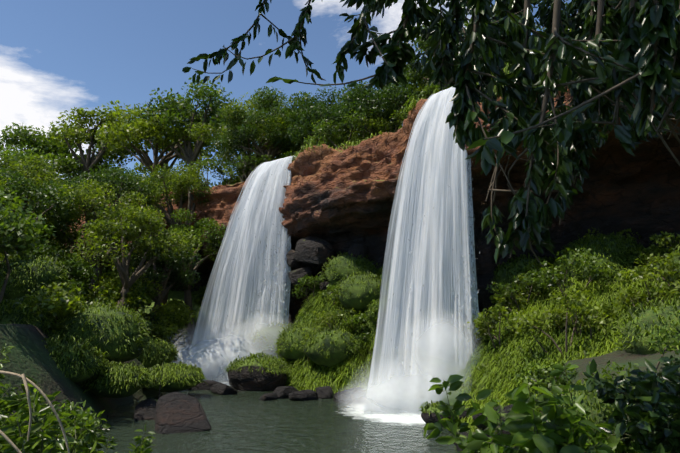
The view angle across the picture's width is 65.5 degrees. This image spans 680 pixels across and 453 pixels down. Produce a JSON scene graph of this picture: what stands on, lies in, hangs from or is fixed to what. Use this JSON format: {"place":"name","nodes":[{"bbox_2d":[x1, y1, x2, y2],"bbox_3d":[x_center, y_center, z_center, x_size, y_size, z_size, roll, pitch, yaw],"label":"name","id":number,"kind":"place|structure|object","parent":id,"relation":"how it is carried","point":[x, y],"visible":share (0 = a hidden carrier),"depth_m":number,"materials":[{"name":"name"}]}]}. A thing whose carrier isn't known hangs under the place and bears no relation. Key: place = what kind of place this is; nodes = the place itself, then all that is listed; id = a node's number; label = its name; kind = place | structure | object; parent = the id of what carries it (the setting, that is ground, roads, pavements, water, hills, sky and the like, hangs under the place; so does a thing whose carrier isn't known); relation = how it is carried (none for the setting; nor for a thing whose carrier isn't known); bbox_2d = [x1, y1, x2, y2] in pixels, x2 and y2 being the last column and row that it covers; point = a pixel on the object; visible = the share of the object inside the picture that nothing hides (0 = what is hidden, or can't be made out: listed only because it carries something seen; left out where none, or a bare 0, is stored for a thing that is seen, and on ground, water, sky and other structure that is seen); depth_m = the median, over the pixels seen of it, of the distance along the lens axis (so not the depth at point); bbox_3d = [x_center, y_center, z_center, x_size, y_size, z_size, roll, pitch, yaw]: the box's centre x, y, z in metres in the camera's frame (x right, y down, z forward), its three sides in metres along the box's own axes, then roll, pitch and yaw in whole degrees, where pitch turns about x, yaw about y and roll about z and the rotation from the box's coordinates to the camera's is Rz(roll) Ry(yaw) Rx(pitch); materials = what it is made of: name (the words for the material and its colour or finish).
{"place":"outdoors","nodes":[
{"label":"outdoors","id":0,"kind":"place"},
{"bbox_2d":[93,382,475,452],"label":"pool water","id":1,"kind":"structure","parent":0,"point":[245,422],"depth_m":21.08,"materials":[{"name":"liquid"}]},
{"bbox_2d":[134,399,156,420],"bbox_3d":[-8.621,8.619,24.348,1.566,1.166,2.043,3,-11,-17],"label":"rock","id":2,"kind":"object","parent":1,"relation":"in","point":[145,409],"visible":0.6,"depth_m":23.92,"materials":[{"name":"stone"}]},
{"bbox_2d":[155,352,211,433],"bbox_3d":[-6.870,7.351,23.140,2.284,3.685,5.044,4,-11,-20],"label":"rock","id":3,"kind":"object","parent":1,"relation":"in","point":[177,412],"visible":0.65,"depth_m":21.70,"materials":[{"name":"stone"}]},
{"bbox_2d":[168,320,281,384],"bbox_3d":[-8.459,9.959,39.342,10.785,6.373,7.816,0,-11,1],"label":"water spray","id":4,"kind":"object","parent":1,"relation":"on","point":[232,351],"visible":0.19,"depth_m":36.03,"materials":[{"name":"liquid"}]},
{"bbox_2d":[206,383,250,394],"bbox_3d":[-6.431,10.171,32.307,3.840,1.086,2.137,-6,-12,29],"label":"shore rock","id":5,"kind":"object","parent":1,"relation":"in","point":[221,389],"visible":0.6,"depth_m":31.88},
{"bbox_2d":[187,155,295,381],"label":"waterfall","id":6,"kind":"structure","parent":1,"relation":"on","point":[246,254],"depth_m":41.47,"materials":[{"name":"liquid"}]},
{"bbox_2d":[228,357,286,390],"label":"mossy boulder","id":7,"kind":"structure","parent":1,"relation":"in","point":[255,379],"depth_m":33.60,"materials":[{"name":"stone"}]},
{"bbox_2d":[224,351,288,376],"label":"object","id":8,"kind":"object","parent":7,"relation":"on","point":[253,356],"visible":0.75,"depth_m":34.37,"materials":[{"name":"plant"}]},
{"bbox_2d":[225,313,292,359],"bbox_3d":[-5.622,9.090,39.916,5.975,5.890,5.923,0,-11,1],"label":"water spray","id":9,"kind":"object","parent":1,"relation":"on","point":[276,329],"visible":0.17,"depth_m":37.60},
{"bbox_2d":[288,387,317,400],"bbox_3d":[-2.094,9.480,29.778,1.666,1.167,1.036,6,-12,-30],"label":"shore rock","id":10,"kind":"object","parent":1,"relation":"in","point":[305,395],"visible":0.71,"depth_m":29.40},
{"bbox_2d":[333,387,365,402],"bbox_3d":[0.591,9.405,29.020,1.756,1.035,1.321,4,-11,-19],"label":"shore rock","id":11,"kind":"object","parent":1,"relation":"in","point":[337,397],"visible":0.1,"depth_m":28.72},
{"bbox_2d":[338,378,437,420],"bbox_3d":[2.291,8.242,25.070,5.117,2.378,4.013,0,-11,1],"label":"foam","id":12,"kind":"object","parent":1,"relation":"on","point":[356,397],"visible":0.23,"depth_m":23.45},
{"bbox_2d":[347,348,472,421],"bbox_3d":[3.741,7.903,25.512,6.972,4.072,5.935,0,-11,1],"label":"water splash","id":13,"kind":"object","parent":1,"relation":"on","point":[414,405],"visible":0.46,"depth_m":23.11,"materials":[{"name":"liquid"}]},
{"bbox_2d":[421,407,451,425],"bbox_3d":[4.135,8.059,22.317,1.438,0.931,1.132,0,-11,1],"label":"mossy rock","id":14,"kind":"object","parent":1,"relation":"in","point":[426,417],"visible":0.31,"depth_m":21.97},
{"bbox_2d":[397,312,484,400],"bbox_3d":[5.099,6.654,26.473,4.897,5.318,4.822,0,-11,1],"label":"water spray","id":15,"kind":"object","parent":1,"relation":"on","point":[444,348],"visible":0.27,"depth_m":24.45,"materials":[{"name":"liquid"}]},
{"bbox_2d":[0,0,577,188],"label":"sky","id":16,"kind":"structure","parent":0,"point":[57,56],"materials":[{"name":"blue"}]},
{"bbox_2d":[0,302,679,444],"bbox_3d":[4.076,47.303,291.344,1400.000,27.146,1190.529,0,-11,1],"label":"terrain","id":17,"kind":"structure","parent":0,"point":[28,354],"depth_m":20.91,"materials":[{"name":"plant"}]},
{"bbox_2d":[0,304,52,331],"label":"mossy mound","id":18,"kind":"object","parent":17,"relation":"on","point":[5,320],"visible":0.17,"depth_m":24.21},
{"bbox_2d":[0,186,55,302],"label":"tree","id":19,"kind":"object","parent":17,"relation":"on","point":[17,225],"visible":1,"depth_m":22.42,"materials":[{"name":"green plant"}]},
{"bbox_2d":[0,298,60,337],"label":"mossy mound fuzz","id":20,"kind":"object","parent":17,"relation":"on","point":[10,302],"visible":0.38,"depth_m":24.47,"materials":[{"name":"plant"}]},
{"bbox_2d":[0,259,66,302],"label":"mossy mound","id":21,"kind":"object","parent":17,"relation":"on","point":[40,279],"visible":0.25,"depth_m":29.84,"materials":[{"name":"plant"}]},
{"bbox_2d":[0,254,76,294],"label":"mossy mound fuzz","id":22,"kind":"object","parent":17,"relation":"on","point":[63,273],"visible":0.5,"depth_m":30.23,"materials":[{"name":"plant"}]},
{"bbox_2d":[0,122,78,201],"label":"jungle tree","id":23,"kind":"object","parent":17,"relation":"on","point":[23,136],"visible":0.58,"depth_m":75.07,"materials":[{"name":"green plant"}]},
{"bbox_2d":[0,167,83,253],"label":"jungle tree","id":24,"kind":"object","parent":17,"relation":"on","point":[46,194],"visible":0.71,"depth_m":38.13,"materials":[{"name":"green plant"}]},
{"bbox_2d":[0,153,83,254],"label":"jungle tree","id":25,"kind":"object","parent":17,"relation":"on","point":[25,170],"visible":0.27,"depth_m":41.26,"materials":[{"name":"green plant"}]},
{"bbox_2d":[0,143,125,191],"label":"jungle tree","id":26,"kind":"object","parent":17,"relation":"on","point":[69,165],"visible":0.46,"depth_m":65.42,"materials":[{"name":"green plant"}]},
{"bbox_2d":[24,244,107,278],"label":"understory shrub","id":27,"kind":"object","parent":17,"relation":"on","point":[60,256],"visible":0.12,"depth_m":46.54,"materials":[{"name":"green plant"}]},
{"bbox_2d":[7,282,129,335],"bbox_3d":[-13.322,5.042,26.612,6.574,4.500,4.660,9,-13,-39],"label":"understory shrub","id":28,"kind":"object","parent":17,"relation":"on","point":[62,302],"visible":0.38,"depth_m":25.07,"materials":[{"name":"green plant"}]},
{"bbox_2d":[47,341,101,383],"bbox_3d":[-12.776,6.212,23.988,3.898,2.007,2.958,0,-11,1],"label":"mossy mound","id":29,"kind":"object","parent":17,"relation":"on","point":[79,378],"visible":0.25,"depth_m":23.25,"materials":[{"name":"plant"}]},
{"bbox_2d":[42,334,109,377],"bbox_3d":[-12.876,5.906,24.022,4.880,2.059,3.958,0,-11,1],"label":"mossy mound fuzz","id":30,"kind":"object","parent":17,"relation":"on","point":[51,340],"visible":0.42,"depth_m":23.40,"materials":[{"name":"plant"}]},
{"bbox_2d":[0,343,154,452],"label":"shrubs","id":31,"kind":"object","parent":17,"relation":"on","point":[66,429],"visible":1,"depth_m":3.89,"materials":[{"name":"green plant"}]},
{"bbox_2d":[56,259,98,294],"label":"understory shrub","id":32,"kind":"object","parent":17,"relation":"on","point":[75,270],"visible":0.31,"depth_m":35.70,"materials":[{"name":"green plant"}]},
{"bbox_2d":[28,179,164,301],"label":"jungle tree","id":33,"kind":"object","parent":17,"relation":"on","point":[89,207],"visible":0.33,"depth_m":40.92,"materials":[{"name":"green plant"}]},
{"bbox_2d":[53,307,145,362],"bbox_3d":[-12.639,5.614,27.005,5.359,3.003,3.645,0,-11,1],"label":"mossy mound","id":34,"kind":"object","parent":17,"relation":"on","point":[110,349],"visible":0.4,"depth_m":25.63,"materials":[{"name":"plant"}]},
{"bbox_2d":[38,163,161,294],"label":"jungle tree","id":35,"kind":"object","parent":17,"relation":"on","point":[121,180],"visible":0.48,"depth_m":46.28,"materials":[{"name":"green plant"}]},
{"bbox_2d":[53,298,154,356],"bbox_3d":[-12.643,5.151,27.030,6.428,3.021,4.810,0,-11,1],"label":"mossy mound fuzz","id":36,"kind":"object","parent":17,"relation":"on","point":[144,329],"visible":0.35,"depth_m":26.09,"materials":[{"name":"plant"}]},
{"bbox_2d":[80,366,144,397],"bbox_3d":[-10.716,7.344,24.960,3.110,1.434,2.171,0,-11,1],"label":"mossy mound","id":37,"kind":"object","parent":17,"relation":"on","point":[124,393],"visible":0.48,"depth_m":24.15,"materials":[{"name":"plant"}]},
{"bbox_2d":[79,360,155,393],"bbox_3d":[-10.697,7.064,24.985,3.968,1.421,3.049,0,-11,1],"label":"mossy mound fuzz","id":38,"kind":"object","parent":17,"relation":"on","point":[143,373],"visible":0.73,"depth_m":24.24,"materials":[{"name":"plant"}]},
{"bbox_2d":[87,279,162,332],"bbox_3d":[-15.632,6.387,37.546,5.483,5.649,6.616,2,-11,-11],"label":"understory shrub","id":39,"kind":"object","parent":17,"relation":"on","point":[151,316],"visible":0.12,"depth_m":36.59,"materials":[{"name":"green plant"}]},
{"bbox_2d":[70,199,201,309],"bbox_3d":[-14.525,2.971,36.481,8.240,9.975,7.904,8,-13,-36],"label":"jungle tree","id":40,"kind":"object","parent":17,"relation":"on","point":[130,222],"visible":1,"depth_m":35.84,"materials":[{"name":"green plant"}]},
{"bbox_2d":[84,270,190,324],"bbox_3d":[-15.030,6.405,39.245,6.377,6.205,8.666,0,-11,1],"label":"understory shrub","id":41,"kind":"object","parent":17,"relation":"on","point":[152,295],"visible":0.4,"depth_m":37.01,"materials":[{"name":"green plant"}]},
{"bbox_2d":[98,232,202,333],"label":"jungle tree","id":42,"kind":"object","parent":17,"relation":"on","point":[174,278],"visible":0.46,"depth_m":42.19,"materials":[{"name":"green plant"}]},
{"bbox_2d":[137,341,174,368],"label":"mossy mound","id":43,"kind":"object","parent":17,"relation":"on","point":[148,364],"visible":0.17,"depth_m":33.08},
{"bbox_2d":[136,334,180,364],"bbox_3d":[-12.453,7.993,34.167,4.492,2.031,3.627,0,-11,1],"label":"mossy mound fuzz","id":44,"kind":"object","parent":17,"relation":"on","point":[171,347],"visible":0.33,"depth_m":33.57,"materials":[{"name":"plant"}]},
{"bbox_2d":[123,161,212,312],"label":"jungle tree","id":45,"kind":"object","parent":17,"relation":"on","point":[186,180],"visible":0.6,"depth_m":49.33,"materials":[{"name":"green plant"}]},
{"bbox_2d":[121,123,214,178],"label":"jungle tree","id":46,"kind":"object","parent":17,"relation":"on","point":[161,147],"visible":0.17,"depth_m":73.40,"materials":[{"name":"green plant"}]},
{"bbox_2d":[143,301,195,341],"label":"understory shrub","id":47,"kind":"object","parent":17,"relation":"on","point":[168,330],"visible":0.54,"depth_m":40.83,"materials":[{"name":"green plant"}]},
{"bbox_2d":[145,367,201,391],"bbox_3d":[-9.852,8.956,30.946,3.618,1.411,2.426,0,-11,1],"label":"mossy mound","id":48,"kind":"object","parent":17,"relation":"on","point":[169,386],"visible":0.42,"depth_m":30.04,"materials":[{"name":"plant"}]},
{"bbox_2d":[143,361,207,387],"bbox_3d":[-9.823,8.655,31.045,4.495,1.411,3.315,0,-11,1],"label":"mossy mound fuzz","id":49,"kind":"object","parent":17,"relation":"on","point":[157,368],"visible":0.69,"depth_m":30.30,"materials":[{"name":"plant"}]},
{"bbox_2d":[143,208,225,349],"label":"jungle tree","id":50,"kind":"object","parent":17,"relation":"on","point":[204,223],"visible":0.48,"depth_m":45.78,"materials":[{"name":"green plant"}]},
{"bbox_2d":[138,76,238,189],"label":"jungle tree","id":51,"kind":"object","parent":17,"relation":"on","point":[210,103],"visible":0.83,"depth_m":62.16,"materials":[{"name":"green plant"}]},
{"bbox_2d":[170,337,240,383],"bbox_3d":[-10.425,10.281,37.788,8.241,4.794,6.968,0,-11,1],"label":"water spray","id":52,"kind":"object","parent":17,"relation":"on","point":[211,360],"visible":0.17,"depth_m":35.26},
{"bbox_2d":[200,116,281,178],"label":"jungle tree","id":53,"kind":"object","parent":17,"relation":"on","point":[209,155],"visible":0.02,"depth_m":64.34,"materials":[{"name":"green plant"}]},
{"bbox_2d":[273,322,317,354],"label":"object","id":54,"kind":"object","parent":17,"relation":"on","point":[280,339],"visible":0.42,"depth_m":36.38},
{"bbox_2d":[279,327,314,360],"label":"slope mound","id":55,"kind":"object","parent":17,"relation":"on","point":[287,353],"visible":0.4,"depth_m":35.73,"materials":[{"name":"plant"}]},
{"bbox_2d":[298,323,356,357],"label":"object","id":56,"kind":"object","parent":17,"relation":"on","point":[323,329],"visible":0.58,"depth_m":33.93,"materials":[{"name":"plant"}]},
{"bbox_2d":[303,330,355,367],"bbox_3d":[-0.454,8.034,34.709,3.897,2.450,3.263,0,-11,1],"label":"slope mound","id":57,"kind":"object","parent":17,"relation":"on","point":[337,354],"visible":0.69,"depth_m":33.44,"materials":[{"name":"plant"}]},
{"bbox_2d":[297,81,372,145],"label":"jungle tree","id":58,"kind":"object","parent":17,"relation":"on","point":[328,100],"visible":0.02,"depth_m":54.05,"materials":[{"name":"green plant"}]},
{"bbox_2d":[325,255,377,285],"bbox_3d":[1.045,3.509,39.409,4.350,2.832,3.629,0,-11,1],"label":"slope mound","id":59,"kind":"object","parent":17,"relation":"on","point":[343,271],"visible":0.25,"depth_m":38.08,"materials":[{"name":"plant"}]},
{"bbox_2d":[317,251,380,281],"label":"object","id":60,"kind":"object","parent":59,"relation":"on","point":[327,263],"visible":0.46,"depth_m":38.26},
{"bbox_2d":[182,0,679,266],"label":"overhanging tree","id":61,"kind":"object","parent":17,"relation":"on","point":[618,58],"visible":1,"depth_m":2.84,"materials":[{"name":"green plant"}]},
{"bbox_2d":[423,349,679,452],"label":"plant","id":62,"kind":"object","parent":17,"relation":"on","point":[555,428],"visible":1,"depth_m":6.11,"materials":[{"name":"green plant"}]},
{"bbox_2d":[506,288,615,356],"bbox_3d":[9.048,4.146,21.677,4.020,3.116,3.165,-8,-13,38],"label":"bush","id":63,"kind":"object","parent":17,"relation":"on","point":[530,322],"visible":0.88,"depth_m":21.32,"materials":[{"name":"green plant"}]},
{"bbox_2d":[542,390,614,448],"bbox_3d":[7.906,6.205,16.100,3.753,2.352,2.796,0,-11,1],"label":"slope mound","id":64,"kind":"object","parent":17,"relation":"on","point":[601,414],"visible":0.08,"depth_m":15.14,"materials":[{"name":"plant"}]},
{"bbox_2d":[534,381,613,430],"bbox_3d":[7.946,5.844,16.162,4.696,2.322,3.636,0,-11,1],"label":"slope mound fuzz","id":65,"kind":"object","parent":64,"relation":"on","point":[584,399],"visible":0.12,"depth_m":15.35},
{"bbox_2d":[621,305,679,354],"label":"slope mound","id":66,"kind":"object","parent":17,"relation":"on","point":[639,347],"visible":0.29,"depth_m":17.37,"materials":[{"name":"plant"}]},
{"bbox_2d":[607,292,679,350],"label":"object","id":67,"kind":"object","parent":66,"relation":"on","point":[629,316],"visible":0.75,"depth_m":17.85,"materials":[{"name":"plant"}]},
{"bbox_2d":[46,65,679,406],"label":"cliff wall","id":68,"kind":"structure","parent":0,"point":[342,202],"depth_m":33.49,"materials":[{"name":"stone"}]},
{"bbox_2d":[42,100,135,177],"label":"jungle tree","id":69,"kind":"object","parent":68,"relation":"on","point":[82,134],"visible":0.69,"depth_m":68.20,"materials":[{"name":"green plant"}]},
{"bbox_2d":[95,101,216,177],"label":"jungle tree","id":70,"kind":"object","parent":68,"relation":"on","point":[124,134],"visible":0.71,"depth_m":62.94,"materials":[{"name":"green plant"}]},
{"bbox_2d":[190,156,233,188],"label":"shrub","id":71,"kind":"object","parent":68,"relation":"on","point":[219,168],"visible":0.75,"depth_m":53.29,"materials":[{"name":"green plant"}]},
{"bbox_2d":[223,152,261,181],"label":"shrub","id":72,"kind":"object","parent":68,"relation":"on","point":[240,165],"visible":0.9,"depth_m":50.94,"materials":[{"name":"green plant"}]},
{"bbox_2d":[188,90,297,181],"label":"jungle tree","id":73,"kind":"object","parent":68,"relation":"on","point":[246,108],"visible":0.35,"depth_m":53.82,"materials":[{"name":"green plant"}]},
{"bbox_2d":[207,86,302,161],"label":"jungle tree","id":74,"kind":"object","parent":68,"relation":"on","point":[226,143],"visible":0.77,"depth_m":52.45,"materials":[{"name":"green plant"}]},
{"bbox_2d":[253,327,293,355],"bbox_3d":[-4.398,8.741,39.634,4.341,2.468,3.246,0,-11,1],"label":"water splash","id":75,"kind":"object","parent":68,"relation":"on","point":[269,337],"depth_m":38.54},
{"bbox_2d":[289,266,312,284],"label":"boulder","id":76,"kind":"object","parent":68,"relation":"attached to","point":[295,275],"depth_m":40.71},
{"bbox_2d":[292,275,325,302],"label":"bush","id":77,"kind":"object","parent":68,"relation":"on","point":[302,280],"visible":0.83,"depth_m":39.68,"materials":[{"name":"green plant"}]},
{"bbox_2d":[269,91,357,152],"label":"jungle tree","id":78,"kind":"object","parent":68,"relation":"on","point":[291,112],"visible":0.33,"depth_m":49.71,"materials":[{"name":"green plant"}]},
{"bbox_2d":[294,236,334,264],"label":"boulder","id":79,"kind":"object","parent":68,"relation":"attached to","point":[314,250],"depth_m":40.06,"materials":[{"name":"stone"}]},
{"bbox_2d":[284,95,367,147],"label":"jungle tree","id":80,"kind":"object","parent":68,"relation":"on","point":[314,111],"visible":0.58,"depth_m":46.11,"materials":[{"name":"green plant"}]},
{"bbox_2d":[311,308,360,331],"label":"slope fern","id":81,"kind":"object","parent":68,"relation":"on","point":[329,319],"visible":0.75,"depth_m":35.12,"materials":[{"name":"green plant"}]},
{"bbox_2d":[311,109,367,147],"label":"shrub","id":82,"kind":"object","parent":68,"relation":"on","point":[326,129],"visible":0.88,"depth_m":41.87,"materials":[{"name":"green plant"}]},
{"bbox_2d":[347,244,368,258],"bbox_3d":[1.338,2.263,39.368,1.642,1.921,1.726,0,-11,1],"label":"boulder","id":83,"kind":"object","parent":68,"relation":"attached to","point":[357,249],"depth_m":38.85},
{"bbox_2d":[338,275,386,310],"bbox_3d":[1.857,4.657,36.776,3.988,2.673,3.354,0,-11,1],"label":"slope mound","id":84,"kind":"object","parent":68,"relation":"on","point":[366,297],"visible":0.52,"depth_m":35.42,"materials":[{"name":"plant"}]},
{"bbox_2d":[331,271,387,302],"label":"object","id":85,"kind":"object","parent":84,"relation":"on","point":[352,280],"visible":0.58,"depth_m":36.16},
{"bbox_2d":[330,82,402,140],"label":"jungle tree","id":86,"kind":"object","parent":68,"relation":"on","point":[361,96],"visible":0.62,"depth_m":41.97,"materials":[{"name":"green plant"}]},
{"bbox_2d":[349,113,394,140],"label":"shrub","id":87,"kind":"object","parent":68,"relation":"on","point":[368,124],"visible":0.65,"depth_m":40.92,"materials":[{"name":"green plant"}]},
{"bbox_2d":[369,110,406,132],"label":"shrub","id":88,"kind":"object","parent":68,"relation":"on","point":[383,122],"visible":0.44,"depth_m":40.01,"materials":[{"name":"green plant"}]},
{"bbox_2d":[290,63,510,159],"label":"grass","id":89,"kind":"structure","parent":68,"relation":"on","point":[407,107],"depth_m":37.01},
{"bbox_2d":[367,62,457,120],"bbox_3d":[6.355,-9.661,40.203,8.782,7.480,7.699,0,-11,1],"label":"jungle tree","id":90,"kind":"object","parent":68,"relation":"on","point":[401,94],"visible":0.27,"depth_m":39.48,"materials":[{"name":"green plant"}]},
{"bbox_2d":[364,86,472,413],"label":"waterfall","id":91,"kind":"structure","parent":68,"relation":"attached to","point":[428,248],"depth_m":26.92,"materials":[{"name":"liquid"}]},
{"bbox_2d":[385,153,478,373],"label":"waterfall spray clumps","id":92,"kind":"object","parent":68,"relation":"on","point":[464,276],"visible":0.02,"depth_m":26.61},
{"bbox_2d":[403,21,467,89],"bbox_3d":[7.233,-10.457,35.275,6.267,7.316,6.736,0,-11,1],"label":"jungle tree","id":93,"kind":"object","parent":68,"relation":"on","point":[422,44],"visible":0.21,"depth_m":35.97,"materials":[{"name":"green plant"}]},
{"bbox_2d":[204,247,679,432],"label":"grass","id":94,"kind":"structure","parent":68,"relation":"on","point":[499,360],"depth_m":23.92,"materials":[{"name":"plant"}]},
{"bbox_2d":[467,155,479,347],"bbox_3d":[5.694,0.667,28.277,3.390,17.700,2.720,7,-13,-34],"label":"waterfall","id":95,"kind":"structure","parent":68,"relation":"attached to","point":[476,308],"depth_m":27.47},
{"bbox_2d":[467,304,524,348],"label":"bush","id":96,"kind":"object","parent":68,"relation":"on","point":[499,309],"visible":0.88,"depth_m":24.57,"materials":[{"name":"green plant"}]},
{"bbox_2d":[490,285,529,306],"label":"bush","id":97,"kind":"object","parent":68,"relation":"on","point":[504,301],"visible":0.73,"depth_m":27.00,"materials":[{"name":"green plant"}]},
{"bbox_2d":[486,270,549,310],"bbox_3d":[9.149,3.497,27.070,3.226,2.491,2.619,0,-11,1],"label":"bush","id":98,"kind":"object","parent":68,"relation":"on","point":[502,288],"visible":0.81,"depth_m":26.78,"materials":[{"name":"green plant"}]},
{"bbox_2d":[496,259,543,288],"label":"bush","id":99,"kind":"object","parent":68,"relation":"on","point":[501,280],"visible":0.25,"depth_m":29.82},
{"bbox_2d":[492,253,552,283],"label":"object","id":100,"kind":"object","parent":99,"relation":"on","point":[513,260],"visible":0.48,"depth_m":30.05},
{"bbox_2d":[513,361,576,393],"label":"slope fern","id":101,"kind":"object","parent":68,"relation":"on","point":[544,380],"visible":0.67,"depth_m":18.36,"materials":[{"name":"green plant"}]},
{"bbox_2d":[519,245,625,300],"bbox_3d":[11.070,2.524,25.289,4.328,3.093,3.620,0,-11,1],"label":"bush","id":102,"kind":"object","parent":68,"relation":"on","point":[596,273],"visible":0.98,"depth_m":24.75,"materials":[{"name":"green plant"}]},
{"bbox_2d":[541,290,621,337],"bbox_3d":[10.118,3.922,22.517,2.847,2.441,2.816,0,-11,1],"label":"bush","id":103,"kind":"object","parent":68,"relation":"on","point":[560,316],"visible":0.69,"depth_m":22.06,"materials":[{"name":"green plant"}]},
{"bbox_2d":[559,239,642,281],"bbox_3d":[13.616,2.234,27.618,4.176,3.239,3.494,0,-11,1],"label":"bush","id":104,"kind":"object","parent":68,"relation":"attached to","point":[606,261],"visible":0.15,"depth_m":26.47,"materials":[{"name":"plant"}]},
{"bbox_2d":[549,233,657,279],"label":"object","id":105,"kind":"object","parent":104,"relation":"on","point":[588,240],"visible":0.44,"depth_m":26.73,"materials":[{"name":"plant"}]},
{"bbox_2d":[576,329,679,415],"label":"bush","id":106,"kind":"object","parent":68,"relation":"on","point":[666,344],"visible":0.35,"depth_m":14.81,"materials":[{"name":"green plant"}]},
{"bbox_2d":[614,261,679,306],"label":"bush","id":107,"kind":"object","parent":68,"relation":"on","point":[643,297],"visible":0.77,"depth_m":20.07,"materials":[{"name":"green plant"}]},
{"bbox_2d":[634,231,679,272],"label":"bush","id":108,"kind":"object","parent":68,"relation":"on","point":[650,258],"visible":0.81,"depth_m":24.41,"materials":[{"name":"green plant"}]},
{"bbox_2d":[638,252,679,290],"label":"bush","id":109,"kind":"object","parent":68,"relation":"on","point":[673,274],"visible":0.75,"depth_m":21.04,"materials":[{"name":"green plant"}]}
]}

